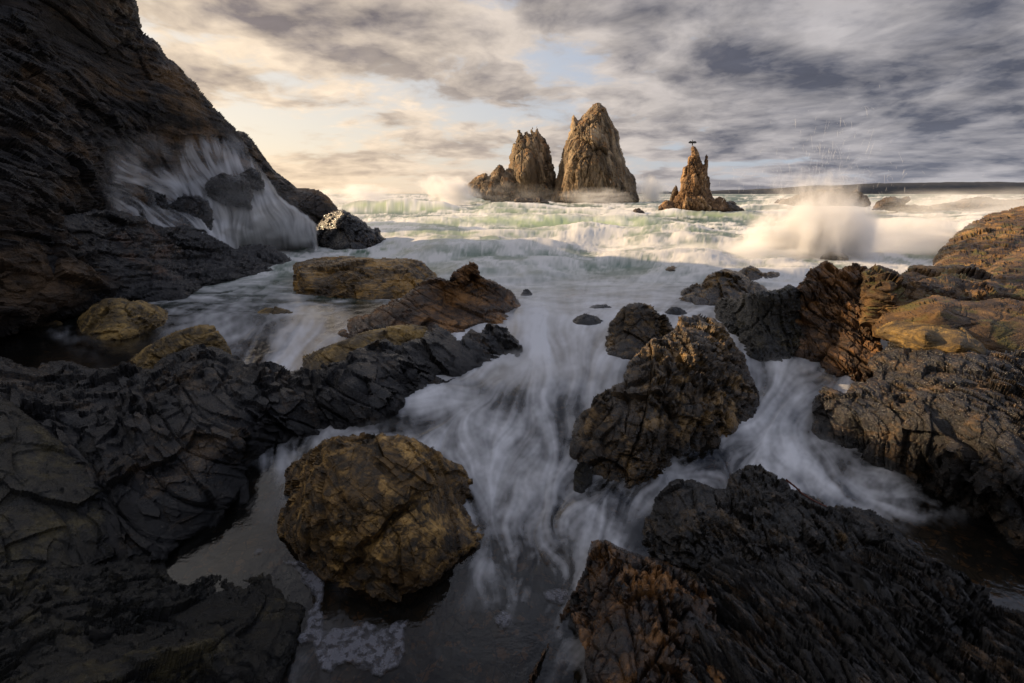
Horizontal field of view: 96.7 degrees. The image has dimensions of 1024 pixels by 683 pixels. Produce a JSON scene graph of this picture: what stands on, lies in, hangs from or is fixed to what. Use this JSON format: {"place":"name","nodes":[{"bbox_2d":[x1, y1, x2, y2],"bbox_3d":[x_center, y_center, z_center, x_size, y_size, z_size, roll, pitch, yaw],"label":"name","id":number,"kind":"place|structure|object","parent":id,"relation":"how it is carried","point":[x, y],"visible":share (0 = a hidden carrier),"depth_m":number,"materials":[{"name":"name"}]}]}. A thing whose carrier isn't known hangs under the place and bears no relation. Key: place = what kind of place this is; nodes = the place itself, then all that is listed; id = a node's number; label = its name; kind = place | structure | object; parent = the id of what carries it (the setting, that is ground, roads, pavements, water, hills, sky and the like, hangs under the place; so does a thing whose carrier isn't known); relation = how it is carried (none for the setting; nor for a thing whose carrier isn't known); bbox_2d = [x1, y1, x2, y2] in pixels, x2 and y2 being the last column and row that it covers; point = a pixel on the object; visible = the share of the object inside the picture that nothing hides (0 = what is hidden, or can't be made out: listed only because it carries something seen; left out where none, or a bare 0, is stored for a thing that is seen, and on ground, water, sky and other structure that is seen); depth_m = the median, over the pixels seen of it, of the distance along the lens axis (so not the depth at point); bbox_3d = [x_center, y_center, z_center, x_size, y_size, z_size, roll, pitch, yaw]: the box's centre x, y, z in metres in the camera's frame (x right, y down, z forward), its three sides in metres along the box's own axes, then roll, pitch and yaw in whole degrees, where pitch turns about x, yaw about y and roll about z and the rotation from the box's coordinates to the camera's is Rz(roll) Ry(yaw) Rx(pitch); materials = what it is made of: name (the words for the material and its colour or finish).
{"place":"outdoors","nodes":[
{"label":"outdoors","id":0,"kind":"place"},
{"bbox_2d":[0,0,316,336],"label":"sea cliff","id":1,"kind":"structure","parent":0,"point":[97,97],"depth_m":16.52,"materials":[{"name":"black stone"}]},
{"bbox_2d":[144,185,168,211],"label":"boulder","id":2,"kind":"object","parent":1,"relation":"on","point":[157,201],"visible":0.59,"depth_m":20.30,"materials":[{"name":"stone"}]},
{"bbox_2d":[167,194,213,233],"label":"boulder","id":3,"kind":"object","parent":1,"relation":"on","point":[190,209],"visible":0.76,"depth_m":21.27,"materials":[{"name":"stone"}]},
{"bbox_2d":[117,153,315,249],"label":"waterfall","id":4,"kind":"structure","parent":1,"relation":"on","point":[283,229],"depth_m":24.32,"materials":[{"name":"liquid"}]},
{"bbox_2d":[205,172,253,209],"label":"boulder","id":5,"kind":"object","parent":1,"relation":"on","point":[228,189],"visible":0.98,"depth_m":22.65,"materials":[{"name":"stone"}]},
{"bbox_2d":[239,167,264,190],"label":"boulder","id":6,"kind":"object","parent":1,"relation":"on","point":[252,176],"visible":0.84,"depth_m":23.64,"materials":[{"name":"stone"}]},
{"bbox_2d":[0,299,1023,682],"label":"water","id":7,"kind":"structure","parent":0,"point":[516,571],"depth_m":5.45,"materials":[{"name":"grey liquid"}]},
{"bbox_2d":[0,395,116,569],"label":"rock","id":8,"kind":"object","parent":7,"relation":"on","point":[43,521],"visible":0.87,"depth_m":4.57,"materials":[{"name":"grey stone"}]},
{"bbox_2d":[0,554,308,682],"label":"rock","id":9,"kind":"object","parent":7,"relation":"on","point":[135,619],"visible":0.98,"depth_m":3.56,"materials":[{"name":"black stone"}]},
{"bbox_2d":[33,209,291,326],"bbox_3d":[-12.491,-3.049,16.395,4.740,3.411,14.320,3,18,9],"label":"rock ledge","id":10,"kind":"object","parent":7,"relation":"on","point":[158,265],"visible":0.53,"depth_m":15.36,"materials":[{"name":"grey stone"}]},
{"bbox_2d":[127,324,231,368],"bbox_3d":[-6.673,0.293,8.851,3.001,1.142,1.546,0,18,0],"label":"rock","id":11,"kind":"object","parent":7,"relation":"on","point":[150,356],"visible":0.35,"depth_m":8.77,"materials":[{"name":"brown stone"}]},
{"bbox_2d":[315,209,385,249],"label":"rock","id":12,"kind":"object","parent":7,"relation":"on","point":[342,229],"visible":0.66,"depth_m":28.41,"materials":[{"name":"stone"}]},
{"bbox_2d":[290,324,427,370],"bbox_3d":[-2.917,0.246,9.425,3.290,0.937,2.048,-7,19,-21],"label":"rock ledge","id":13,"kind":"object","parent":7,"relation":"on","point":[340,350],"visible":0.38,"depth_m":9.14,"materials":[{"name":"brown stone"}]},
{"bbox_2d":[293,256,436,311],"bbox_3d":[-5.795,-2.298,16.917,7.015,1.576,5.679,0,18,0],"label":"rock slab","id":14,"kind":"object","parent":7,"relation":"on","point":[368,278],"visible":0.74,"depth_m":15.49,"materials":[{"name":"brown stone"}]},
{"bbox_2d":[273,432,491,610],"bbox_3d":[-1.880,1.971,5.389,3.324,2.023,2.695,0,18,0],"label":"boulder","id":15,"kind":"object","parent":7,"relation":"on","point":[383,521],"visible":0.95,"depth_m":4.50,"materials":[{"name":"brown stone"}]},
{"bbox_2d":[334,261,520,342],"bbox_3d":[-1.825,-1.117,12.474,6.220,2.093,3.758,-10,21,-28],"label":"rock","id":16,"kind":"object","parent":7,"relation":"on","point":[464,297],"visible":0.65,"depth_m":11.99,"materials":[{"name":"brown stone"}]},
{"bbox_2d":[573,461,592,502],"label":"rock","id":17,"kind":"object","parent":7,"relation":"on","point":[583,473],"visible":1,"depth_m":5.75,"materials":[{"name":"black stone"}]},
{"bbox_2d":[526,539,725,682],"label":"rock slab","id":18,"kind":"object","parent":7,"relation":"on","point":[635,617],"visible":0.91,"depth_m":3.49,"materials":[{"name":"brown stone"}]},
{"bbox_2d":[605,302,673,370],"bbox_3d":[2.954,-0.174,10.282,1.611,1.482,2.733,5,19,14],"label":"rock","id":19,"kind":"object","parent":7,"relation":"on","point":[633,329],"visible":0.58,"depth_m":9.84,"materials":[{"name":"grey stone"}]},
{"bbox_2d":[560,313,759,498],"bbox_3d":[2.950,0.948,7.907,5.640,2.110,2.448,-16,24,-41],"label":"rock","id":20,"kind":"object","parent":7,"relation":"on","point":[686,388],"visible":0.98,"depth_m":6.59,"materials":[{"name":"brown stone"}]},
{"bbox_2d":[673,269,766,316],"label":"rock","id":21,"kind":"object","parent":7,"relation":"on","point":[712,289],"visible":0.56,"depth_m":14.47,"materials":[{"name":"stone"}]},
{"bbox_2d":[714,284,804,369],"bbox_3d":[6.124,-0.667,11.058,1.773,1.807,4.666,3,18,10],"label":"rock","id":22,"kind":"object","parent":7,"relation":"on","point":[763,327],"visible":0.83,"depth_m":9.73,"materials":[{"name":"grey stone"}]},
{"bbox_2d":[642,464,918,581],"bbox_3d":[2.993,2.118,5.216,3.215,1.007,2.278,0,18,0],"label":"rock slab","id":23,"kind":"object","parent":7,"relation":"on","point":[748,513],"visible":0.59,"depth_m":4.78,"materials":[{"name":"grey stone"}]},
{"bbox_2d":[794,261,882,386],"bbox_3d":[6.965,-0.466,9.806,1.736,2.321,4.463,9,20,25],"label":"columnar rock","id":24,"kind":"object","parent":7,"relation":"on","point":[837,342],"visible":0.8,"depth_m":9.34,"materials":[{"name":"brown stone"}]},
{"bbox_2d":[681,541,1023,682],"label":"rock slab","id":25,"kind":"object","parent":7,"relation":"on","point":[890,612],"visible":0.95,"depth_m":3.52,"materials":[{"name":"black stone"}]},
{"bbox_2d":[809,341,1023,554],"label":"rock wall","id":26,"kind":"structure","parent":7,"relation":"on","point":[944,429],"depth_m":5.83,"materials":[{"name":"stone"}]},
{"bbox_2d":[875,320,985,354],"bbox_3d":[6.965,-0.057,7.589,1.240,0.474,1.826,7,19,20],"label":"rock slab","id":27,"kind":"object","parent":26,"relation":"on","point":[915,335],"visible":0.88,"depth_m":7.23,"materials":[{"name":"brown stone"}]},
{"bbox_2d":[872,295,1023,352],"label":"rock","id":28,"kind":"object","parent":26,"relation":"on","point":[996,324],"visible":0.67,"depth_m":7.69,"materials":[{"name":"brown stone"}]},
{"bbox_2d":[16,194,1023,585],"bbox_3d":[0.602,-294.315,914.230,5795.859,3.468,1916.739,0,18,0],"label":"sea","id":29,"kind":"structure","parent":0,"point":[614,254],"depth_m":21.52,"materials":[{"name":"liquid"}]},
{"bbox_2d":[19,320,63,337],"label":"rock","id":30,"kind":"object","parent":29,"relation":"in","point":[51,328],"visible":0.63,"depth_m":11.51,"materials":[{"name":"black stone"}]},
{"bbox_2d":[76,297,171,350],"bbox_3d":[-9.929,-0.536,11.532,2.037,1.140,2.956,-13,22,-35],"label":"boulder","id":31,"kind":"object","parent":29,"relation":"in","point":[111,324],"visible":1,"depth_m":10.97,"materials":[{"name":"brown stone"}]},
{"bbox_2d":[0,322,522,565],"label":"rock ridge","id":32,"kind":"object","parent":29,"relation":"in","point":[172,447],"visible":0.7,"depth_m":6.38,"materials":[{"name":"stone"}]},
{"bbox_2d":[257,306,294,325],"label":"rock","id":33,"kind":"object","parent":29,"relation":"in","point":[270,316],"visible":0.98,"depth_m":12.71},
{"bbox_2d":[239,131,337,224],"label":"cliff ridge","id":34,"kind":"structure","parent":29,"relation":"in","point":[314,206],"depth_m":40.02,"materials":[{"name":"black stone"}]},
{"bbox_2d":[293,561,404,673],"bbox_3d":[-1.655,2.411,4.010,1.797,0.012,0.680,10,21,28],"label":"foam patch","id":35,"kind":"object","parent":29,"relation":"on","point":[335,654],"visible":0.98,"depth_m":3.77,"materials":[{"name":"grey liquid"}]},
{"bbox_2d":[460,164,523,201],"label":"rocky shoulder","id":36,"kind":"object","parent":29,"relation":"in","point":[498,184],"visible":0.88,"depth_m":172.74},
{"bbox_2d":[496,611,510,624],"bbox_3d":[-0.079,2.422,3.975,0.168,0.012,0.186,0,18,0],"label":"foam patch","id":37,"kind":"object","parent":29,"relation":"on","point":[507,617],"visible":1,"depth_m":3.97,"materials":[{"name":"grey liquid"}]},
{"bbox_2d":[520,289,531,303],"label":"rock","id":38,"kind":"object","parent":29,"relation":"in","point":[526,292],"visible":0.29,"depth_m":15.00,"materials":[{"name":"stone"}]},
{"bbox_2d":[514,197,548,203],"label":"rock","id":39,"kind":"object","parent":29,"relation":"in","point":[528,200],"visible":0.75,"depth_m":141.53,"materials":[{"name":"stone"}]},
{"bbox_2d":[508,127,555,200],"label":"sea stack","id":40,"kind":"object","parent":29,"relation":"in","point":[531,167],"visible":0.81,"depth_m":175.25,"materials":[{"name":"brown stone"}]},
{"bbox_2d":[546,589,568,601],"bbox_3d":[0.417,2.350,4.197,0.292,0.012,0.219,0,18,0],"label":"foam patch","id":41,"kind":"object","parent":29,"relation":"on","point":[549,595],"visible":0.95,"depth_m":4.20,"materials":[{"name":"grey liquid"}]},
{"bbox_2d":[573,313,602,336],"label":"rock","id":42,"kind":"object","parent":29,"relation":"in","point":[585,319],"visible":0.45,"depth_m":11.72,"materials":[{"name":"stone"}]},
{"bbox_2d":[551,103,638,202],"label":"sea stack","id":43,"kind":"object","parent":29,"relation":"in","point":[593,168],"visible":0.98,"depth_m":162.86,"materials":[{"name":"brown stone"}]},
{"bbox_2d":[588,304,611,312],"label":"rock","id":44,"kind":"object","parent":29,"relation":"in","point":[596,306],"visible":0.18,"depth_m":13.35,"materials":[{"name":"stone"}]},
{"bbox_2d":[633,208,643,212],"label":"rock","id":45,"kind":"object","parent":29,"relation":"in","point":[638,210],"visible":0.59,"depth_m":68.73,"materials":[{"name":"stone"}]},
{"bbox_2d":[658,200,673,209],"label":"rock","id":46,"kind":"object","parent":29,"relation":"in","point":[666,204],"visible":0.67,"depth_m":77.42,"materials":[{"name":"brown stone"}]},
{"bbox_2d":[666,266,676,271],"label":"rock","id":47,"kind":"object","parent":29,"relation":"in","point":[671,268],"visible":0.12,"depth_m":18.72,"materials":[{"name":"grey stone"}]},
{"bbox_2d":[665,307,686,318],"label":"rock","id":48,"kind":"object","parent":29,"relation":"in","point":[675,311],"visible":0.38,"depth_m":12.74,"materials":[{"name":"stone"}]},
{"bbox_2d":[672,146,714,210],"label":"sea stack","id":49,"kind":"object","parent":29,"relation":"in","point":[694,193],"visible":0.91,"depth_m":77.55,"materials":[{"name":"brown stone"}]},
{"bbox_2d":[669,186,677,201],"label":"rock pinnacle","id":50,"kind":"object","parent":49,"relation":"on","point":[674,193],"visible":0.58,"depth_m":83.43,"materials":[{"name":"brown stone"}]},
{"bbox_2d":[711,197,728,211],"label":"rock","id":51,"kind":"object","parent":29,"relation":"in","point":[719,204],"visible":0.86,"depth_m":76.54,"materials":[{"name":"brown stone"}]},
{"bbox_2d":[724,201,744,211],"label":"rock","id":52,"kind":"object","parent":29,"relation":"in","point":[732,206],"visible":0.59,"depth_m":78.03,"materials":[{"name":"stone"}]},
{"bbox_2d":[737,265,779,280],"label":"rock","id":53,"kind":"object","parent":29,"relation":"in","point":[752,272],"visible":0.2,"depth_m":17.27,"materials":[{"name":"grey stone"}]},
{"bbox_2d":[778,187,870,206],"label":"wave","id":54,"kind":"object","parent":29,"relation":"in","point":[839,196],"visible":0.96,"depth_m":115.41,"materials":[{"name":"white liquid"}]},
{"bbox_2d":[820,250,848,260],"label":"rock","id":55,"kind":"object","parent":29,"relation":"in","point":[836,255],"visible":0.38,"depth_m":23.51,"materials":[{"name":"grey stone"}]},
{"bbox_2d":[872,196,916,211],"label":"rock","id":56,"kind":"object","parent":29,"relation":"in","point":[894,203],"visible":1,"depth_m":89.11,"materials":[{"name":"brown stone"}]},
{"bbox_2d":[859,264,1023,330],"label":"rock shelf","id":57,"kind":"object","parent":29,"relation":"in","point":[884,290],"visible":0.64,"depth_m":9.15,"materials":[{"name":"brown stone"}]},
{"bbox_2d":[906,196,1023,211],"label":"wave","id":58,"kind":"object","parent":29,"relation":"in","point":[981,203],"visible":0.89,"depth_m":91.79,"materials":[{"name":"white liquid"}]},
{"bbox_2d":[987,247,1023,284],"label":"rock","id":59,"kind":"object","parent":29,"relation":"in","point":[1007,269],"visible":0.54,"depth_m":15.77,"materials":[{"name":"brown stone"}]},
{"bbox_2d":[136,0,1023,193],"label":"sky","id":60,"kind":"structure","parent":0,"point":[337,96],"materials":[{"name":"grey"}]},
{"bbox_2d":[341,194,1021,194],"bbox_3d":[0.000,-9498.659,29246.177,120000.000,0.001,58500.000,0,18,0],"label":"sea","id":61,"kind":"structure","parent":0,"point":[657,194],"depth_m":2169.48,"materials":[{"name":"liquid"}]},
{"bbox_2d":[638,182,1023,193],"bbox_3d":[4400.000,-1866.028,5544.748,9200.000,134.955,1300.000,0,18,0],"label":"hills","id":62,"kind":"structure","parent":0,"point":[955,188],"depth_m":4961.27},
{"bbox_2d":[932,206,1023,270],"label":"headland","id":63,"kind":"structure","parent":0,"point":[986,242],"depth_m":22.37,"materials":[{"name":"brown stone"}]}
]}

